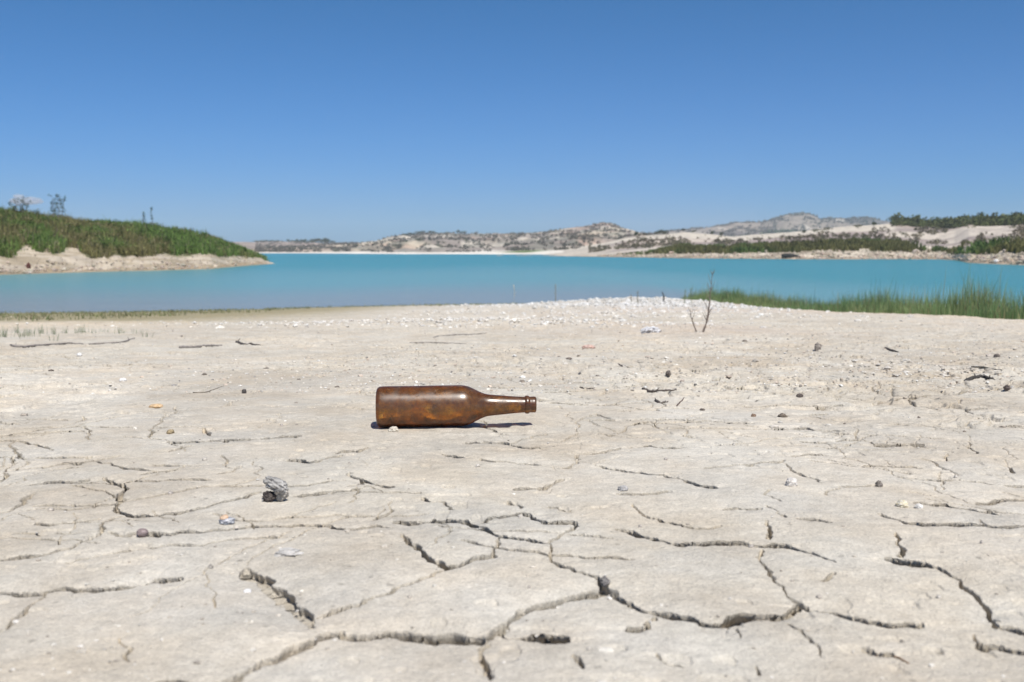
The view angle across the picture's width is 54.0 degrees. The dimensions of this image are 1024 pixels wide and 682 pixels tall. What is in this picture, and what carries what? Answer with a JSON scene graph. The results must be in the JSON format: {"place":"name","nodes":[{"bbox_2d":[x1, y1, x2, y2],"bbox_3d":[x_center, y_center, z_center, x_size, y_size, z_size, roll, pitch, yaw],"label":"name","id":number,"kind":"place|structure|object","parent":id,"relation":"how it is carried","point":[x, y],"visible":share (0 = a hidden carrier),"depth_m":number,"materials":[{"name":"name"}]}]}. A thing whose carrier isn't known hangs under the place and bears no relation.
{"place":"outdoors","nodes":[
{"label":"outdoors","id":0,"kind":"place"},
{"bbox_2d":[0,244,272,274],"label":"headland","id":1,"kind":"structure","parent":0,"point":[24,256],"depth_m":56.07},
{"bbox_2d":[7,196,32,212],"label":"sapling","id":2,"kind":"object","parent":1,"relation":"on","point":[21,206],"visible":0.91,"depth_m":62.59,"materials":[{"name":"plant"}]},
{"bbox_2d":[48,194,65,218],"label":"sapling","id":3,"kind":"object","parent":1,"relation":"on","point":[56,203],"visible":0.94,"depth_m":64.97,"materials":[{"name":"plant"}]},
{"bbox_2d":[0,205,268,260],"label":"reeds","id":4,"kind":"object","parent":1,"relation":"on","point":[92,239],"visible":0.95,"depth_m":61.38,"materials":[{"name":"green plant"}]},
{"bbox_2d":[232,223,647,253],"bbox_3d":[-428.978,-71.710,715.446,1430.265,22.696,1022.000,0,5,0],"label":"hills","id":5,"kind":"structure","parent":0,"point":[410,245],"depth_m":405.10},
{"bbox_2d":[254,222,668,251],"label":"scrub","id":6,"kind":"object","parent":5,"relation":"on","point":[290,248],"visible":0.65,"depth_m":424.21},
{"bbox_2d":[0,298,1023,681],"bbox_3d":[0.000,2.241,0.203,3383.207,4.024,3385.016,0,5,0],"label":"ground","id":7,"kind":"structure","parent":0,"point":[102,494],"depth_m":1.01,"materials":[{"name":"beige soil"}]},
{"bbox_2d":[0,327,12,336],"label":"grass tuft","id":8,"kind":"object","parent":7,"relation":"on","point":[2,333],"visible":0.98,"depth_m":4.41,"materials":[{"name":"green plant"}]},
{"bbox_2d":[10,342,82,347],"bbox_3d":[-1.720,0.012,3.706,0.114,0.036,0.308,3,6,27],"label":"driftwood branch","id":9,"kind":"object","parent":7,"relation":"on","point":[24,346],"visible":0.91,"depth_m":3.67,"materials":[{"name":"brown wood"}]},
{"bbox_2d":[89,338,133,344],"bbox_3d":[-1.564,-0.003,4.068,0.099,0.032,0.544,0,5,-3],"label":"driftwood branch","id":10,"kind":"object","parent":7,"relation":"on","point":[109,342],"visible":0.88,"depth_m":3.81,"materials":[{"name":"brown wood"}]},
{"bbox_2d":[136,528,147,536],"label":"pebble","id":11,"kind":"object","parent":7,"relation":"on","point":[141,532],"visible":1,"depth_m":0.89,"materials":[{"name":"stone"}]},
{"bbox_2d":[149,404,162,407],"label":"pebble","id":12,"kind":"object","parent":7,"relation":"on","point":[155,405],"visible":1,"depth_m":1.65,"materials":[{"name":"stone"}]},
{"bbox_2d":[166,429,174,433],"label":"pebble","id":13,"kind":"object","parent":7,"relation":"on","point":[170,431],"visible":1,"depth_m":1.40,"materials":[{"name":"stone"}]},
{"bbox_2d":[179,344,221,347],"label":"driftwood branch","id":14,"kind":"object","parent":7,"relation":"on","point":[196,346],"visible":0.94,"depth_m":3.54,"materials":[{"name":"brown wood"}]},
{"bbox_2d":[193,386,223,392],"bbox_3d":[-0.592,0.094,1.968,0.024,0.008,0.137,0,5,0],"label":"twig","id":15,"kind":"object","parent":7,"relation":"on","point":[207,391],"visible":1,"depth_m":1.91,"materials":[{"name":"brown wood"}]},
{"bbox_2d":[219,514,235,524],"bbox_3d":[-0.262,0.164,0.923,0.015,0.009,0.012,0,5,0],"label":"pebble","id":16,"kind":"object","parent":7,"relation":"on","point":[225,519],"visible":1,"depth_m":0.92,"materials":[{"name":"stone"}]},
{"bbox_2d":[243,588,251,592],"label":"pebble","id":17,"kind":"object","parent":7,"relation":"on","point":[247,590],"visible":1,"depth_m":0.75,"materials":[{"name":"stone"}]},
{"bbox_2d":[235,339,260,344],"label":"driftwood branch","id":18,"kind":"object","parent":7,"relation":"on","point":[239,342],"visible":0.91,"depth_m":3.75,"materials":[{"name":"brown wood"}]},
{"bbox_2d":[0,302,539,320],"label":"weeds","id":19,"kind":"object","parent":7,"relation":"on","point":[32,317],"visible":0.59,"depth_m":14.04,"materials":[{"name":"green plant"}]},
{"bbox_2d":[262,476,288,501],"bbox_3d":[-0.236,0.148,1.008,0.027,0.027,0.021,0,5,0],"label":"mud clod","id":20,"kind":"object","parent":7,"relation":"on","point":[278,487],"visible":1,"depth_m":1.00,"materials":[{"name":"soil"}]},
{"bbox_2d":[274,547,303,556],"bbox_3d":[-0.185,0.176,0.834,0.026,0.005,0.025,0,5,0],"label":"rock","id":21,"kind":"object","parent":7,"relation":"on","point":[286,551],"visible":1,"depth_m":0.83,"materials":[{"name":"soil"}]},
{"bbox_2d":[388,426,398,431],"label":"stone","id":22,"kind":"object","parent":7,"relation":"on","point":[393,429],"visible":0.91,"depth_m":1.42,"materials":[{"name":"beige stone"}]},
{"bbox_2d":[409,342,466,343],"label":"twig","id":23,"kind":"object","parent":7,"relation":"on","point":[437,342],"visible":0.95,"depth_m":3.82,"materials":[{"name":"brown wood"}]},
{"bbox_2d":[376,385,536,426],"bbox_3d":[-0.080,0.093,1.452,0.230,0.059,0.059,-1,5,-3],"label":"bottle","id":24,"kind":"object","parent":7,"relation":"on","point":[401,414],"visible":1,"depth_m":1.43,"materials":[{"name":"brown glass"}]},
{"bbox_2d":[433,333,483,337],"bbox_3d":[-0.250,-0.029,4.703,0.095,0.029,0.600,3,6,27],"label":"twig","id":25,"kind":"object","parent":7,"relation":"on","point":[456,334],"visible":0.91,"depth_m":4.72,"materials":[{"name":"brown wood"}]},
{"bbox_2d":[15,296,993,329],"bbox_3d":[0.684,-0.406,13.377,8.184,0.777,16.303,0,5,0],"label":"rubble","id":26,"kind":"object","parent":7,"relation":"on","point":[642,302],"visible":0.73,"depth_m":10.46,"materials":[{"name":"stone"}]},
{"bbox_2d":[582,344,595,348],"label":"stone","id":27,"kind":"object","parent":7,"relation":"on","point":[589,346],"visible":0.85,"depth_m":3.42,"materials":[{"name":"beige stone"}]},
{"bbox_2d":[600,576,609,586],"bbox_3d":[0.071,0.183,0.764,0.008,0.007,0.009,0,5,0],"label":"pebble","id":28,"kind":"object","parent":7,"relation":"on","point":[604,581],"visible":1,"depth_m":0.76,"materials":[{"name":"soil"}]},
{"bbox_2d":[618,485,627,490],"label":"stone","id":29,"kind":"object","parent":7,"relation":"on","point":[623,488],"visible":1,"depth_m":1.05,"materials":[{"name":"grey stone"}]},
{"bbox_2d":[640,326,661,333],"bbox_3d":[0.681,-0.049,4.920,0.107,0.049,0.099,0,5,0],"label":"rock","id":30,"kind":"object","parent":7,"relation":"on","point":[647,329],"visible":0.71,"depth_m":4.89,"materials":[{"name":"stone"}]},
{"bbox_2d":[642,387,676,392],"bbox_3d":[0.276,0.093,1.919,0.074,0.012,0.026,4,6,34],"label":"twig","id":31,"kind":"object","parent":7,"relation":"on","point":[651,391],"visible":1,"depth_m":1.91,"materials":[{"name":"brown wood"}]},
{"bbox_2d":[654,399,668,403],"bbox_3d":[0.255,0.107,1.741,0.018,0.016,0.031,-5,7,-41],"label":"bark piece","id":32,"kind":"object","parent":7,"relation":"on","point":[658,401],"visible":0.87,"depth_m":1.74,"materials":[{"name":"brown wood"}]},
{"bbox_2d":[688,269,714,331],"bbox_3d":[0.954,-0.195,5.063,0.132,0.342,0.050,1,5,10],"label":"dead plant","id":33,"kind":"object","parent":7,"relation":"on","point":[708,314],"visible":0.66,"depth_m":5.06,"materials":[{"name":"brown wood"}]},
{"bbox_2d":[777,413,786,417],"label":"stone","id":34,"kind":"object","parent":7,"relation":"on","point":[783,415],"visible":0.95,"depth_m":1.56,"materials":[{"name":"grey stone"}]},
{"bbox_2d":[785,477,797,486],"bbox_3d":[0.297,0.150,1.070,0.013,0.012,0.013,0,5,0],"label":"stone","id":35,"kind":"object","parent":7,"relation":"on","point":[791,481],"visible":1,"depth_m":1.07,"materials":[{"name":"white stone"}]},
{"bbox_2d":[814,342,820,350],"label":"stone","id":36,"kind":"object","parent":7,"relation":"on","point":[817,346],"visible":0.95,"depth_m":3.27,"materials":[{"name":"grey stone"}]},
{"bbox_2d":[680,261,1023,319],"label":"grass","id":37,"kind":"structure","parent":7,"relation":"on","point":[986,306],"depth_m":11.43,"materials":[{"name":"green plant"}]},
{"bbox_2d":[875,480,882,486],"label":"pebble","id":38,"kind":"object","parent":7,"relation":"on","point":[878,483],"visible":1,"depth_m":1.08,"materials":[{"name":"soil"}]},
{"bbox_2d":[895,500,908,507],"bbox_3d":[0.384,0.161,0.990,0.012,0.009,0.012,0,5,0],"label":"stone","id":39,"kind":"object","parent":7,"relation":"on","point":[901,503],"visible":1,"depth_m":0.99,"materials":[{"name":"beige stone"}]},
{"bbox_2d":[914,503,922,508],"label":"stone","id":40,"kind":"object","parent":7,"relation":"on","point":[918,506],"visible":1,"depth_m":0.98,"materials":[{"name":"white stone"}]},
{"bbox_2d":[964,373,994,380],"bbox_3d":[1.002,0.081,2.151,0.082,0.021,0.037,0,5,0],"label":"driftwood branch","id":41,"kind":"object","parent":7,"relation":"on","point":[977,377],"visible":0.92,"depth_m":2.15,"materials":[{"name":"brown wood"}]},
{"bbox_2d":[971,366,1001,369],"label":"twig","id":42,"kind":"object","parent":7,"relation":"on","point":[983,367],"visible":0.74,"depth_m":2.50,"materials":[{"name":"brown wood"}]},
{"bbox_2d":[1003,384,1010,390],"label":"stone","id":43,"kind":"object","parent":7,"relation":"on","point":[1006,387],"visible":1,"depth_m":1.94,"materials":[{"name":"grey stone"}]},
{"bbox_2d":[0,253,1023,312],"bbox_3d":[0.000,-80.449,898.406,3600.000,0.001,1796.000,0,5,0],"label":"water","id":44,"kind":"structure","parent":0,"point":[304,280],"depth_m":36.50,"materials":[{"name":"blue liquid"}]},
{"bbox_2d":[0,0,1023,242],"label":"sky","id":45,"kind":"structure","parent":0,"point":[338,121],"materials":[{"name":"blue"}]},
{"bbox_2d":[482,223,1023,264],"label":"lakeshore","id":46,"kind":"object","parent":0,"point":[952,237],"visible":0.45,"depth_m":189.04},
{"bbox_2d":[0,249,1023,272],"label":"rubble","id":47,"kind":"object","parent":46,"relation":"on","point":[1007,260],"visible":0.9,"depth_m":105.62,"materials":[{"name":"stone"}]},
{"bbox_2d":[729,229,806,236],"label":"woodland","id":48,"kind":"object","parent":46,"relation":"on","point":[779,231],"visible":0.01,"depth_m":1027.74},
{"bbox_2d":[781,253,797,258],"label":"rock","id":49,"kind":"object","parent":46,"relation":"on","point":[788,255],"visible":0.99,"depth_m":124.58,"materials":[{"name":"stone"}]},
{"bbox_2d":[588,222,1023,252],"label":"scrub","id":50,"kind":"object","parent":46,"relation":"on","point":[1019,229],"visible":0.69,"depth_m":196.37,"materials":[{"name":"green plant"}]},
{"bbox_2d":[622,236,1023,254],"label":"reeds","id":51,"kind":"object","parent":46,"relation":"on","point":[993,245],"visible":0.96,"depth_m":135.48,"materials":[{"name":"green plant"}]},
{"bbox_2d":[886,215,906,220],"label":"tree","id":52,"kind":"object","parent":46,"relation":"on","point":[895,218],"visible":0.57,"depth_m":239.42,"materials":[{"name":"green plant"}]},
{"bbox_2d":[890,211,1023,228],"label":"woodland","id":53,"kind":"object","parent":46,"relation":"on","point":[1002,219],"visible":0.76,"depth_m":220.97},
{"bbox_2d":[656,214,889,235],"bbox_3d":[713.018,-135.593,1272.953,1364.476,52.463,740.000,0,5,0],"label":"hills","id":54,"kind":"structure","parent":0,"point":[795,220],"depth_m":1172.64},
{"bbox_2d":[648,212,890,235],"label":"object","id":55,"kind":"structure","parent":54,"relation":"on","point":[780,218],"depth_m":1192.90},
{"bbox_2d":[876,655,908,663],"bbox_3d":[0.236,0.201,0.631,0.009,0.011,0.031,-5,7,-42],"label":"dry stalk","id":56,"kind":"object","parent":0,"point":[894,656],"visible":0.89,"depth_m":0.62,"materials":[{"name":"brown wood"}]}
]}

